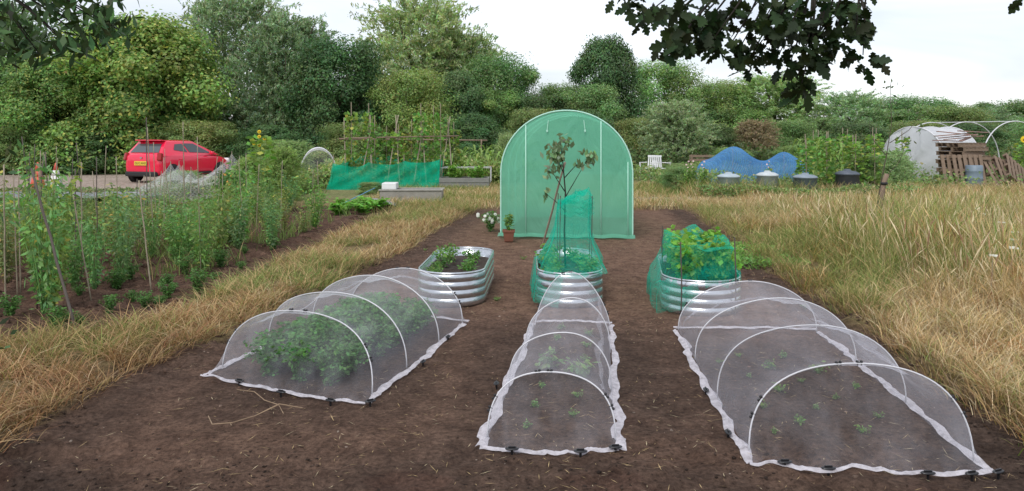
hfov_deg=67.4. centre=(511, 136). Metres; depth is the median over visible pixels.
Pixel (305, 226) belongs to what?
crop plant
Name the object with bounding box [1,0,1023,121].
sky
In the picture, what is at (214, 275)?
weed plant
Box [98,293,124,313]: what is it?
weed plant
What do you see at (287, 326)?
potato plant
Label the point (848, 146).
climbing bean
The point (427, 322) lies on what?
potato plant
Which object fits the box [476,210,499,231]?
white flowers
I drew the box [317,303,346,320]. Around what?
potato plant
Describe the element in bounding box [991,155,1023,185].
wooden pallet
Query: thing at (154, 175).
garden cane
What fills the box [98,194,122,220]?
crop plant
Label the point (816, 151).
sweetcorn plant
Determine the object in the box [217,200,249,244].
crop plant
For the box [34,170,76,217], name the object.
crop plant
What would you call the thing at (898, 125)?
shrub
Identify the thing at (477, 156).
sweetcorn plant
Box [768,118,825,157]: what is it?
shrub
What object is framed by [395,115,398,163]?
bean pole
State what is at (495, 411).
tunnel
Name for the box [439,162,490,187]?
timber planter
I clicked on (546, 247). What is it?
leafy plant
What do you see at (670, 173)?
garden shrub
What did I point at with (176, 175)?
garden shrub
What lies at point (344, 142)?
bean pole
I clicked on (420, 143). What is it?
bean pole
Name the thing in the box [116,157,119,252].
garden cane
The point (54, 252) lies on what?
garden cane
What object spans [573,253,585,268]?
leafy plant
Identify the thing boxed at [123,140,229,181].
parked car
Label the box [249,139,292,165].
garden shrub
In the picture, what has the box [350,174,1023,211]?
rough back grass
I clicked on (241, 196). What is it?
garden cane
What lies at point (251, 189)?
crop plant
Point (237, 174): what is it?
crop plant
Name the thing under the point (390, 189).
water trough
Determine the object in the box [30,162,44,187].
traffic cone
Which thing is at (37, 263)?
crop plant
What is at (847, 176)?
compost bin
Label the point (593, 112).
shrub
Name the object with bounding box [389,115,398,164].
bean pole
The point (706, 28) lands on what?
oak branch
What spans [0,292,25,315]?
weed plant
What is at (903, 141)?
climbing bean
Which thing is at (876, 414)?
seedling
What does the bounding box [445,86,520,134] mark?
hedge bush
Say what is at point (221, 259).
weed plant
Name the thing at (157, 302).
weed plant
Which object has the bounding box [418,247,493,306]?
raised bed
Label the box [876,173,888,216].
tree stake
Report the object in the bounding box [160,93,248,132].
hedge bush
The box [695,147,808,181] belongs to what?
blue net cage
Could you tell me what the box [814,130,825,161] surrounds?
climbing bean
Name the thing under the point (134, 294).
weed plant
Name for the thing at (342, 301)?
potato plant
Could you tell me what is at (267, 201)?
crop plant
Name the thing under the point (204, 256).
crop plant
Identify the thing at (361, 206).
squash plant
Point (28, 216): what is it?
crop plant
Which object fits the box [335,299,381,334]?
potato plant
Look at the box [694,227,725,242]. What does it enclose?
leafy plant
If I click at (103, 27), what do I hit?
overhanging branch
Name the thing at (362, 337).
potato plant
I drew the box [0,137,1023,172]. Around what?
hedge bottom growth
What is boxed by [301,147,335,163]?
hoop tunnel
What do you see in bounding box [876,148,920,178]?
garden shrub
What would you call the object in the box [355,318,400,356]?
potato plant
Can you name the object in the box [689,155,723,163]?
wooden bench
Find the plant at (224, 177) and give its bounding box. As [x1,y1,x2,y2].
[211,169,233,194]
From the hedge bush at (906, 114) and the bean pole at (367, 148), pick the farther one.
the hedge bush at (906, 114)
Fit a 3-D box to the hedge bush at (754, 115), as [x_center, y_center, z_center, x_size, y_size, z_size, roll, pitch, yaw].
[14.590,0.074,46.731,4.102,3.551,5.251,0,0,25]
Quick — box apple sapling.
[540,133,597,267]
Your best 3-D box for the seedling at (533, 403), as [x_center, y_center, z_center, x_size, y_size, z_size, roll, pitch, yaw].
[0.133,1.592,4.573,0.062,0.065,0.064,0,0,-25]
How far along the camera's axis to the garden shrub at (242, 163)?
17.64 m
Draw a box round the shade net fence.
[326,155,445,189]
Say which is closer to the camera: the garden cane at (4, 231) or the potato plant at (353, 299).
the potato plant at (353, 299)
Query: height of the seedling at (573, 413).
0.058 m
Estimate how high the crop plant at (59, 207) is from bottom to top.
1.166 m
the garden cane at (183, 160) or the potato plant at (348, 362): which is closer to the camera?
the potato plant at (348, 362)
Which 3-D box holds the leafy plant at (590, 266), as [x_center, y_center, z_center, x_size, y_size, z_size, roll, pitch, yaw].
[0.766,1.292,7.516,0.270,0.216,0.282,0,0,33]
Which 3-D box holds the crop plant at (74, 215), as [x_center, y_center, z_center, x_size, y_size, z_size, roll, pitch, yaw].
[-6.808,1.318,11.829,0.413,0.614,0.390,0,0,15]
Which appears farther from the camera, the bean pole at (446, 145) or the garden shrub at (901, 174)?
the bean pole at (446, 145)
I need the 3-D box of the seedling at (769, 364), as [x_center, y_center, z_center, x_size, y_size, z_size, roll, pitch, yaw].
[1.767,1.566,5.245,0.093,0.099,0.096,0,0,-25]
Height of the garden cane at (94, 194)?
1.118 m
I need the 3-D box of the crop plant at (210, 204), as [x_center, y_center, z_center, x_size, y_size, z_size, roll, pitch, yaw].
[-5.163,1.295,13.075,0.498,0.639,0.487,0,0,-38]
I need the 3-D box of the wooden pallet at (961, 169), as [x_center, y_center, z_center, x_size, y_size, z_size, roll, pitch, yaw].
[14.713,1.085,24.784,1.120,1.000,0.132,0,-13,-11]
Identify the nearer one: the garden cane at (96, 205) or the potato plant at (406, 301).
the potato plant at (406, 301)
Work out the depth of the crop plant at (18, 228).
11.33 m
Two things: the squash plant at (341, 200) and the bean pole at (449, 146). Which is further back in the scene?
the bean pole at (449, 146)
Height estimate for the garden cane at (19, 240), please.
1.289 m
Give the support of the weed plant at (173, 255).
on the ground at (132, 413)
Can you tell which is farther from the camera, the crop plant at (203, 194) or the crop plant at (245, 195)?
the crop plant at (203, 194)
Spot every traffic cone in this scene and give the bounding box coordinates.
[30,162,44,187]
[50,163,67,185]
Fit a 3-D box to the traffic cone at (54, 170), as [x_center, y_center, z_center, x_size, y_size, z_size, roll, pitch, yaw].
[-14.850,1.228,25.000,0.493,0.745,0.493,0,0,0]
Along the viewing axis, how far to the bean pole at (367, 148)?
24.52 m
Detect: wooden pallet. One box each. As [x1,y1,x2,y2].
[935,159,979,163]
[936,143,985,146]
[936,151,985,154]
[936,167,986,172]
[938,154,973,183]
[938,163,988,167]
[939,147,988,150]
[939,172,989,176]
[940,155,990,159]
[949,154,986,184]
[983,159,1016,185]
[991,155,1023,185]
[1002,153,1023,185]
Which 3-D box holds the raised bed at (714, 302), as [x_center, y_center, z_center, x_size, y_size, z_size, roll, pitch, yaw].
[1.830,1.438,7.650,0.742,0.325,1.731,0,0,9]
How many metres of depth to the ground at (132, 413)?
4.62 m
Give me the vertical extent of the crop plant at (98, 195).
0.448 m
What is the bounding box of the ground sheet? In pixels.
[0,191,160,198]
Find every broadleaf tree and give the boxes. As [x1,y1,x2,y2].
[0,0,91,171]
[273,30,405,163]
[363,65,460,162]
[419,68,490,151]
[462,50,546,138]
[527,79,579,110]
[565,32,654,148]
[631,59,718,125]
[688,77,760,142]
[877,93,959,122]
[968,98,1023,143]
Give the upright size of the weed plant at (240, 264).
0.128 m
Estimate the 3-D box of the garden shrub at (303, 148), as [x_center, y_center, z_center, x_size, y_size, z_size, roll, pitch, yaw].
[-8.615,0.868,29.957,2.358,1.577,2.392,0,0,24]
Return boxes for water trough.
[378,182,444,201]
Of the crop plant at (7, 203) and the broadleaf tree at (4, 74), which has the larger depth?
the broadleaf tree at (4, 74)
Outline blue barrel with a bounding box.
[965,165,983,185]
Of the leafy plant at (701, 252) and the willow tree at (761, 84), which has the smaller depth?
the leafy plant at (701, 252)
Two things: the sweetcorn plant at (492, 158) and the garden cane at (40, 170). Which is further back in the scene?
the sweetcorn plant at (492, 158)
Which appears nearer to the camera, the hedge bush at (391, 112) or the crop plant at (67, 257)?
the crop plant at (67, 257)
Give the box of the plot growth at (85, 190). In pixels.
[0,186,181,207]
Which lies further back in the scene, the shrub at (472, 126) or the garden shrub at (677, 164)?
the shrub at (472, 126)
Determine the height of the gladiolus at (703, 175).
1.007 m
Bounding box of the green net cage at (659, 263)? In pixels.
[646,224,740,316]
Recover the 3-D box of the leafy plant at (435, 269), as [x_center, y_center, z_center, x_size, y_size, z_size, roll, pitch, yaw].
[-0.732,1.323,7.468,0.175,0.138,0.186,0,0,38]
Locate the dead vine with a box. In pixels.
[208,389,302,424]
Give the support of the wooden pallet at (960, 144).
on the wooden pallet at (963, 148)
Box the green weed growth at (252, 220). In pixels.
[0,194,356,279]
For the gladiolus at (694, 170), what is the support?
on the ground at (132, 413)
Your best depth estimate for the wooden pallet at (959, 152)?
25.40 m
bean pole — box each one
[344,120,345,162]
[363,122,372,164]
[369,115,371,162]
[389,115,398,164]
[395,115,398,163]
[417,121,423,162]
[441,116,450,176]
[447,119,451,164]
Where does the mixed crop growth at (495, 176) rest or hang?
on the ground at (132, 413)
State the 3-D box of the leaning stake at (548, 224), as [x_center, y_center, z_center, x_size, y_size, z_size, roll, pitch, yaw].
[0.435,0.941,8.801,0.030,1.335,1.061,0,0,-15]
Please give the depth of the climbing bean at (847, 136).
26.78 m
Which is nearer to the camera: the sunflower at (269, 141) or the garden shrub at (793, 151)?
the sunflower at (269, 141)
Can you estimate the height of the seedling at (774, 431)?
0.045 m
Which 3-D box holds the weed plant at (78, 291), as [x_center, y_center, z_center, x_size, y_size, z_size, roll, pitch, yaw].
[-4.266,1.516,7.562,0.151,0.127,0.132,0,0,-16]
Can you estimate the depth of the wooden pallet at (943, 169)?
24.78 m
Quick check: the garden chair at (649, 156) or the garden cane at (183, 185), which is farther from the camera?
the garden chair at (649, 156)
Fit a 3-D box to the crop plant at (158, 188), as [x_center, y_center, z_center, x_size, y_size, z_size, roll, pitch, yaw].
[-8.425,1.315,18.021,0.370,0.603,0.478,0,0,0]
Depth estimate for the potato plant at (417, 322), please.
6.12 m
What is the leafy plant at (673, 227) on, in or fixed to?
on the raised bed at (714, 302)
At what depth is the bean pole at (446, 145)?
24.58 m
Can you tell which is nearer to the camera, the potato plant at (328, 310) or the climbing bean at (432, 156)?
the potato plant at (328, 310)
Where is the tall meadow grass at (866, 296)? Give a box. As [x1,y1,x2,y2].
[667,183,1023,455]
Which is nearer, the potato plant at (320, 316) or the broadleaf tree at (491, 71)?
the potato plant at (320, 316)
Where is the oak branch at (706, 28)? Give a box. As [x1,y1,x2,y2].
[605,0,1022,112]
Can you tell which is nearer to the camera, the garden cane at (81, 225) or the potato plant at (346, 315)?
the potato plant at (346, 315)
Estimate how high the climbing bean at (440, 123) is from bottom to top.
2.663 m
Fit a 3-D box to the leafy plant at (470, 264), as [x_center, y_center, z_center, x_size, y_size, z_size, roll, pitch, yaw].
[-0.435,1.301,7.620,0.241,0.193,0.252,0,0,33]
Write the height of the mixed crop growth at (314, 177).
0.913 m
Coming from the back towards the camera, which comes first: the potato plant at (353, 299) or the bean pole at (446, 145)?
the bean pole at (446, 145)
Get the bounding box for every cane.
[3,164,6,316]
[12,169,17,294]
[18,169,21,293]
[21,137,32,214]
[28,152,29,264]
[30,168,76,327]
[34,144,34,205]
[36,163,42,308]
[40,150,41,200]
[72,191,91,299]
[75,169,76,265]
[76,143,83,221]
[81,162,82,284]
[92,171,96,219]
[96,157,97,286]
[104,153,105,204]
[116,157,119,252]
[138,180,151,292]
[146,117,147,205]
[147,127,153,231]
[153,142,155,209]
[164,191,164,230]
[165,167,171,215]
[170,151,239,201]
[182,165,186,218]
[183,129,184,208]
[197,137,200,267]
[222,159,222,204]
[238,161,244,242]
[256,169,258,231]
[280,161,282,232]
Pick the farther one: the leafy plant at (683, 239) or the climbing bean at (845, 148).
the climbing bean at (845, 148)
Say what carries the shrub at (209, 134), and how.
on the ground at (132, 413)
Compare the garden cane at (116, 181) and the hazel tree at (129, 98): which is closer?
the garden cane at (116, 181)
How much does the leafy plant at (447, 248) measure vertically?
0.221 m
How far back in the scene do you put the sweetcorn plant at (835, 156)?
23.99 m
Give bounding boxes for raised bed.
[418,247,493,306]
[535,247,602,307]
[657,253,740,316]
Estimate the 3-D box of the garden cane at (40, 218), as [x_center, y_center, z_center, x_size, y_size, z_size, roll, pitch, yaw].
[-4.426,0.936,7.194,0.072,1.369,0.014,0,0,12]
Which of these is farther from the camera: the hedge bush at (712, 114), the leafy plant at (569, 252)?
the hedge bush at (712, 114)
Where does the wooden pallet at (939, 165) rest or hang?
on the wooden pallet at (937, 169)
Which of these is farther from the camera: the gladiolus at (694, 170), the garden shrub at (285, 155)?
the gladiolus at (694, 170)
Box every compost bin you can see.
[717,172,739,188]
[756,170,778,190]
[793,173,817,189]
[834,169,859,187]
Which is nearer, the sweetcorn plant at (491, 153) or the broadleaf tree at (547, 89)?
the sweetcorn plant at (491, 153)
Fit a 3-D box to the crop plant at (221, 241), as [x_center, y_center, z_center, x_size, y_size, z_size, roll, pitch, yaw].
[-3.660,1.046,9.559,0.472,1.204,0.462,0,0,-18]
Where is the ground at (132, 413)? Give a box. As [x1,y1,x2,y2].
[0,169,1023,490]
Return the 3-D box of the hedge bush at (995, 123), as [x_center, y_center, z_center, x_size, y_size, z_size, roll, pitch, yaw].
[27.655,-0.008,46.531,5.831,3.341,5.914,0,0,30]
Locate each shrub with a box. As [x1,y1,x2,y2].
[0,127,47,174]
[41,129,125,174]
[153,118,240,174]
[155,169,203,189]
[214,124,315,169]
[227,155,272,199]
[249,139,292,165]
[259,139,317,170]
[263,144,310,200]
[309,121,387,168]
[356,181,381,194]
[441,112,511,159]
[494,132,512,165]
[501,106,558,134]
[574,108,620,130]
[611,116,665,166]
[657,163,696,179]
[660,166,698,192]
[682,123,739,163]
[706,147,754,175]
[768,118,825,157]
[769,143,816,166]
[821,121,890,160]
[843,154,894,184]
[871,154,914,185]
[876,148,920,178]
[884,119,955,140]
[953,122,1016,153]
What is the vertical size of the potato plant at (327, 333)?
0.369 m
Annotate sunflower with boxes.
[242,130,276,209]
[1012,136,1023,167]
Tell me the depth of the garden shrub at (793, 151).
30.86 m
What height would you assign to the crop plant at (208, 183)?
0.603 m
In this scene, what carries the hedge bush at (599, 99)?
on the ground at (132, 413)
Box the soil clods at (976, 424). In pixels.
[0,234,1023,490]
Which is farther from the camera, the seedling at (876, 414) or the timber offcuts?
the timber offcuts
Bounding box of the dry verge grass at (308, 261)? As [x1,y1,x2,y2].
[0,196,485,452]
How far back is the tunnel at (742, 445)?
4.15 m
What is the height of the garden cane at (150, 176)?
1.771 m
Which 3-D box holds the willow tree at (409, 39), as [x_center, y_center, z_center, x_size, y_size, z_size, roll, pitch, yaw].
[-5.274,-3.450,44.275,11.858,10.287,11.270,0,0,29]
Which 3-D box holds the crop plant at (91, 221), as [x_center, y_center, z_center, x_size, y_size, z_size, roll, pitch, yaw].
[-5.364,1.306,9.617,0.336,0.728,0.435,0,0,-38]
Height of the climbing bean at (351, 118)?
2.705 m
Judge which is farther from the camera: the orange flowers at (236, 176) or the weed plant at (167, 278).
the orange flowers at (236, 176)
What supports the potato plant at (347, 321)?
on the ground at (132, 413)
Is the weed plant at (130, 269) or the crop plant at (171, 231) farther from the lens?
the crop plant at (171, 231)
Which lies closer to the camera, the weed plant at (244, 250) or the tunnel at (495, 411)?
the tunnel at (495, 411)
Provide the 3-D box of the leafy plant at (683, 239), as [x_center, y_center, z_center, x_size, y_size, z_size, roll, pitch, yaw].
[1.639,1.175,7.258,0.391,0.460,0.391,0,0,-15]
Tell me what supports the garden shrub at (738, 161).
on the ground at (132, 413)
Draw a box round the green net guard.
[530,187,606,300]
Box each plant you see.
[0,139,20,348]
[0,157,65,275]
[0,188,28,217]
[0,192,17,246]
[0,203,33,241]
[0,206,28,271]
[0,211,21,282]
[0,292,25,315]
[5,146,72,313]
[6,209,26,239]
[13,163,82,308]
[27,177,80,261]
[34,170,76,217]
[40,305,77,330]
[41,178,71,221]
[41,213,73,290]
[44,209,101,286]
[69,312,84,322]
[70,197,98,241]
[70,213,96,264]
[71,284,86,295]
[72,194,90,210]
[72,202,83,236]
[80,192,102,205]
[80,210,111,288]
[86,201,110,245]
[87,207,113,238]
[93,192,119,205]
[96,185,145,261]
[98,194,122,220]
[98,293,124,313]
[101,267,130,288]
[102,195,142,282]
[104,188,145,265]
[105,182,146,246]
[114,188,142,210]
[120,206,148,246]
[125,262,142,279]
[125,290,139,301]
[132,290,158,307]
[135,193,150,207]
[136,205,170,256]
[142,193,166,231]
[144,180,159,202]
[150,191,172,207]
[153,212,179,240]
[153,297,165,305]
[155,279,178,298]
[156,294,167,300]
[158,195,200,260]
[159,180,179,203]
[160,273,175,283]
[162,198,192,244]
[163,178,183,200]
[163,193,188,212]
[166,203,186,223]
[167,245,186,262]
[168,203,207,256]
[171,255,195,273]
[174,180,192,201]
[184,266,212,289]
[186,187,222,273]
[189,249,210,261]
[190,282,200,292]
[194,193,234,242]
[195,180,218,201]
[195,193,220,218]
[198,172,237,263]
[198,216,228,251]
[201,180,218,196]
[202,186,225,201]
[210,271,222,279]
[211,169,233,194]
[213,249,231,266]
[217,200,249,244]
[223,161,257,240]
[226,190,253,248]
[229,163,245,193]
[229,191,250,228]
[233,169,257,196]
[233,174,256,211]
[235,261,246,269]
[238,245,247,253]
[242,182,265,221]
[243,334,295,375]
[248,328,298,367]
[252,173,272,216]
[256,194,282,249]
[259,204,284,244]
[260,189,279,225]
[260,190,285,235]
[261,172,278,209]
[267,319,320,361]
[268,175,292,210]
[271,327,330,381]
[278,196,295,229]
[281,170,299,210]
[283,188,298,205]
[286,324,331,371]
[289,316,324,336]
[293,201,315,232]
[294,171,329,228]
[296,310,334,326]
[297,317,349,366]
[308,338,356,385]
[309,307,365,354]
[311,309,339,324]
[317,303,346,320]
[317,340,371,377]
[324,304,372,331]
[325,332,370,371]
[329,201,355,214]
[331,197,358,210]
[332,320,376,361]
[334,295,366,311]
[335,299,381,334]
[336,295,386,323]
[339,293,380,304]
[350,195,371,204]
[351,199,377,212]
[351,312,401,350]
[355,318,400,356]
[359,294,398,333]
[363,197,391,210]
[364,291,388,302]
[369,292,410,325]
[369,293,402,313]
[376,312,419,347]
[380,302,422,339]
[388,293,414,315]
[391,297,430,335]
[409,298,437,326]
[410,305,436,329]
[425,266,442,271]
[427,261,442,270]
[431,250,455,266]
[436,244,460,262]
[457,258,479,271]
[460,147,482,176]
[461,145,478,164]
[461,249,479,262]
[468,145,492,180]
[469,143,485,160]
[472,144,498,162]
[472,250,481,258]
[485,147,501,178]
[488,143,503,176]
[534,250,558,265]
[539,265,558,271]
[540,243,563,255]
[540,256,563,267]
[549,260,564,271]
[562,247,577,259]
[566,249,580,261]
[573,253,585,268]
[574,253,600,271]
[579,258,602,271]
[662,234,700,263]
[663,224,695,248]
[663,228,694,265]
[664,230,697,271]
[665,236,706,277]
[666,240,706,279]
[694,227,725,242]
[695,232,723,243]
[696,226,720,241]
[697,238,739,279]
[698,232,734,274]
[699,239,742,279]
[786,139,815,172]
[792,137,816,172]
[796,139,828,180]
[807,137,825,169]
[829,137,845,170]
[829,142,845,170]
[834,137,853,170]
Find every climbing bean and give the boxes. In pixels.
[342,102,359,171]
[359,103,376,165]
[366,115,383,163]
[379,126,394,164]
[390,124,406,172]
[403,119,419,162]
[411,103,429,162]
[425,105,441,161]
[432,103,449,176]
[446,122,462,176]
[794,134,815,175]
[794,139,815,174]
[807,130,820,168]
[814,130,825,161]
[816,131,837,184]
[817,131,838,182]
[834,128,849,166]
[840,129,854,167]
[841,135,860,177]
[845,134,867,183]
[864,127,879,154]
[864,134,885,185]
[868,128,883,154]
[895,131,910,158]
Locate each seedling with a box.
[523,419,531,428]
[530,398,539,407]
[535,346,562,370]
[560,351,598,377]
[566,408,579,416]
[571,389,582,397]
[584,329,592,335]
[760,399,769,408]
[762,359,775,369]
[771,426,778,434]
[772,382,788,392]
[778,350,787,357]
[794,414,805,425]
[808,360,829,373]
[852,381,859,388]
[853,424,871,433]
[872,411,884,417]
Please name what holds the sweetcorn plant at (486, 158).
on the ground at (132, 413)
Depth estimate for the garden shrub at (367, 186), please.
20.85 m
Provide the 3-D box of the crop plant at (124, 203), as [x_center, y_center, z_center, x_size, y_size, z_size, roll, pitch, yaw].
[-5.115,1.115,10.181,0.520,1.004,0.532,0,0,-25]
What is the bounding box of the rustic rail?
[339,138,486,140]
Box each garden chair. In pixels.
[639,155,657,179]
[651,155,670,179]
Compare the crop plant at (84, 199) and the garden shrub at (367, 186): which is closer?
the crop plant at (84, 199)
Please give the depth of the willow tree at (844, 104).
45.07 m
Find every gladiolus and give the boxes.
[683,161,692,186]
[689,160,697,187]
[699,161,709,184]
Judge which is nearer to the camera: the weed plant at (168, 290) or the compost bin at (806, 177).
the weed plant at (168, 290)
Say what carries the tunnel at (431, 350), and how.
on the ground at (132, 413)
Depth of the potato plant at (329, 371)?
4.93 m
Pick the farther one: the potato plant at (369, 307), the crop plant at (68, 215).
the crop plant at (68, 215)
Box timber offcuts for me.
[932,130,988,141]
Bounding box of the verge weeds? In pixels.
[725,240,810,269]
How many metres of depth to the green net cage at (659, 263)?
7.43 m
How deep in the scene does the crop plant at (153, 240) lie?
10.24 m
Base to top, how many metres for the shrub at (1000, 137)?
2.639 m
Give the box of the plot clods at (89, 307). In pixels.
[0,213,385,337]
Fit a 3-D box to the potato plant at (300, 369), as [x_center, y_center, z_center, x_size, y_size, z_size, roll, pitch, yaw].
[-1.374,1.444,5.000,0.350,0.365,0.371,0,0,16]
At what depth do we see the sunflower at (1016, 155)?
25.99 m
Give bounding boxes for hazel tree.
[0,53,119,174]
[35,4,245,174]
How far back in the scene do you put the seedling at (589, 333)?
6.21 m
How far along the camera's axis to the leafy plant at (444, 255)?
8.09 m
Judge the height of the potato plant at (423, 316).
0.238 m
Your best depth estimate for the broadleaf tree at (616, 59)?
41.27 m
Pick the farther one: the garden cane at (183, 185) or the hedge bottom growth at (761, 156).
the hedge bottom growth at (761, 156)
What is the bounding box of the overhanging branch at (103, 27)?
[0,0,143,73]
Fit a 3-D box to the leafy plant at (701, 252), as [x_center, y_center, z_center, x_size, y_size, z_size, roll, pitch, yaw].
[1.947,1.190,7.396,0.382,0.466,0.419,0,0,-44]
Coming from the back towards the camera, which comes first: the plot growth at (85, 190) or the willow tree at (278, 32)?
the willow tree at (278, 32)
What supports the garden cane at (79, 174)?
on the ground at (132, 413)
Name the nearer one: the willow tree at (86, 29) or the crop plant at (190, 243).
the crop plant at (190, 243)
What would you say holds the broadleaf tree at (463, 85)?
on the ground at (132, 413)
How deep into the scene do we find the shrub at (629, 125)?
36.40 m
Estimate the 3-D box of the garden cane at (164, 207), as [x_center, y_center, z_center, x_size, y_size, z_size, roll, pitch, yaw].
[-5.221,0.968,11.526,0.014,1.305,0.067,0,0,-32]
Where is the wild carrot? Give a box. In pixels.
[989,254,997,300]
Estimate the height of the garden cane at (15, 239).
1.306 m
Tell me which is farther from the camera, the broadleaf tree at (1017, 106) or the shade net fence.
the broadleaf tree at (1017, 106)
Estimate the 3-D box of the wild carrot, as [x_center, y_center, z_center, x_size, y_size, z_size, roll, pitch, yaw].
[4.325,1.328,6.903,0.075,0.545,0.057,0,0,44]
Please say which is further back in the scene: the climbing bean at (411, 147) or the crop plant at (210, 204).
the climbing bean at (411, 147)
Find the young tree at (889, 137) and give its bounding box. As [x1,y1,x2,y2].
[860,78,934,203]
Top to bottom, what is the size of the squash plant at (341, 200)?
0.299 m
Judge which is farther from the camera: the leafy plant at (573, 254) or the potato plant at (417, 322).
the leafy plant at (573, 254)
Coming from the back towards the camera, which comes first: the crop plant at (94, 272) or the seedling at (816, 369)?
the crop plant at (94, 272)
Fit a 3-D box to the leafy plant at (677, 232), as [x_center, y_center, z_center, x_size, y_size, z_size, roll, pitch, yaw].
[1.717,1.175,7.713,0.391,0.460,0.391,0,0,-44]
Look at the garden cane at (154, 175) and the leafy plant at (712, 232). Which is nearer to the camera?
the leafy plant at (712, 232)
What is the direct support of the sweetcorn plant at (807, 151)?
on the ground at (132, 413)
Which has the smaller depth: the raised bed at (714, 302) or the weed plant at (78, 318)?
the weed plant at (78, 318)
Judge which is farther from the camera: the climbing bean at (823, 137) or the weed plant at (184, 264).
the climbing bean at (823, 137)
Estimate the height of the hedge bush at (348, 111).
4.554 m
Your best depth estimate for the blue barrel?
24.40 m
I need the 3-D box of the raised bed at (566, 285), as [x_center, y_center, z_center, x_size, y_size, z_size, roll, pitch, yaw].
[0.570,1.438,8.000,0.662,0.325,1.681,0,0,1]
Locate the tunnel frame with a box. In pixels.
[916,121,1023,156]
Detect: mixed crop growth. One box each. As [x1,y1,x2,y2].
[173,168,330,198]
[308,154,500,185]
[632,160,1023,190]
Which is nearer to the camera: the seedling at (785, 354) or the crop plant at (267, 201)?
the seedling at (785, 354)
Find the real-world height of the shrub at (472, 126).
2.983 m
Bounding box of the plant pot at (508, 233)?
[502,214,514,241]
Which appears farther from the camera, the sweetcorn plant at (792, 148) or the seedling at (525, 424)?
the sweetcorn plant at (792, 148)
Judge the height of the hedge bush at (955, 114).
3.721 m
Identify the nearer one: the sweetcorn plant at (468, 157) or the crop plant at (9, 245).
the crop plant at (9, 245)
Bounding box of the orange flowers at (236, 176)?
[223,170,245,198]
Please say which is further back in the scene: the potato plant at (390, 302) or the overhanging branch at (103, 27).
the potato plant at (390, 302)
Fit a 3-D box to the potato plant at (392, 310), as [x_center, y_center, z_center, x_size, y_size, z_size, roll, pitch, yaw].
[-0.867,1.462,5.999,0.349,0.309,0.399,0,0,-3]
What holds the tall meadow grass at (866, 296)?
on the ground at (132, 413)
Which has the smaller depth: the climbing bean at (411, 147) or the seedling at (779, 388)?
the seedling at (779, 388)
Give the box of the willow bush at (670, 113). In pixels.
[631,97,721,166]
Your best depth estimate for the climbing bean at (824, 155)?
21.55 m
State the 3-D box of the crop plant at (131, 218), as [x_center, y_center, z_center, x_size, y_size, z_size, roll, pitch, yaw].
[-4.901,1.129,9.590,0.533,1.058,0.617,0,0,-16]
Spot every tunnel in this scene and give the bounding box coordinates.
[200,267,469,406]
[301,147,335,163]
[476,270,626,456]
[498,110,634,238]
[673,279,1004,481]
[883,126,975,178]
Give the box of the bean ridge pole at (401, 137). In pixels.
[345,135,458,138]
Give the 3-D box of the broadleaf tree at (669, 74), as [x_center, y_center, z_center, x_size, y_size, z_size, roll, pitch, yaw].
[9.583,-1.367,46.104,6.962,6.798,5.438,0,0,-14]
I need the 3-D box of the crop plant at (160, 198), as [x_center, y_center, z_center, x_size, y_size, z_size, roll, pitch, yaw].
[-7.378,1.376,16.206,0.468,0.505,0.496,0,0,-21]
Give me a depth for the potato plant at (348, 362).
5.07 m
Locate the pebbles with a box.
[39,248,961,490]
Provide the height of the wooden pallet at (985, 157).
0.132 m
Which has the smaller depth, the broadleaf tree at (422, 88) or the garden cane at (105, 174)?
the garden cane at (105, 174)
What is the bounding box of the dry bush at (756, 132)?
[727,117,783,164]
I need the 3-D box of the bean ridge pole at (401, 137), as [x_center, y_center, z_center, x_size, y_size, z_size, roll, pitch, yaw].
[-3.497,0.016,24.447,3.608,0.110,0.054,0,0,-2]
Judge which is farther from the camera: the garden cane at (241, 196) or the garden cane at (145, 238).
the garden cane at (241, 196)
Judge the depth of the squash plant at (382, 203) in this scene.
16.54 m
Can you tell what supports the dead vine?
on the ground at (132, 413)
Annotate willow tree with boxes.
[56,13,159,93]
[149,0,302,138]
[218,2,343,139]
[337,0,515,105]
[407,23,513,97]
[715,71,836,140]
[803,88,911,139]
[962,104,1023,154]
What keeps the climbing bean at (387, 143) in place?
on the ground at (132, 413)
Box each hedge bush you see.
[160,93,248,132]
[230,113,279,158]
[249,86,315,160]
[313,98,374,124]
[367,90,423,142]
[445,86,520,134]
[498,91,579,128]
[557,81,632,136]
[694,107,742,141]
[724,109,779,144]
[781,114,841,142]
[814,118,888,141]
[869,107,925,132]
[917,103,1018,142]
[939,110,1020,142]
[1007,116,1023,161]
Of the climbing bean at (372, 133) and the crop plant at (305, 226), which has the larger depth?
the climbing bean at (372, 133)
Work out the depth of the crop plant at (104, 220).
11.79 m
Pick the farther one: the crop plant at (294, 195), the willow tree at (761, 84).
the willow tree at (761, 84)
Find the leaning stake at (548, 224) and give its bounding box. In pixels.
[541,162,565,248]
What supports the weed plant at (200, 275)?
on the ground at (132, 413)
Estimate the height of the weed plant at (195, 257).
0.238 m
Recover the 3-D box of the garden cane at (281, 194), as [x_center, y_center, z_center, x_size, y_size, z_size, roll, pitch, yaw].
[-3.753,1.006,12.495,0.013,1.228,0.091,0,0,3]
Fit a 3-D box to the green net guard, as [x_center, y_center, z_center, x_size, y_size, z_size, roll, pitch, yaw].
[0.575,1.056,7.952,0.772,1.069,1.740,0,0,0]

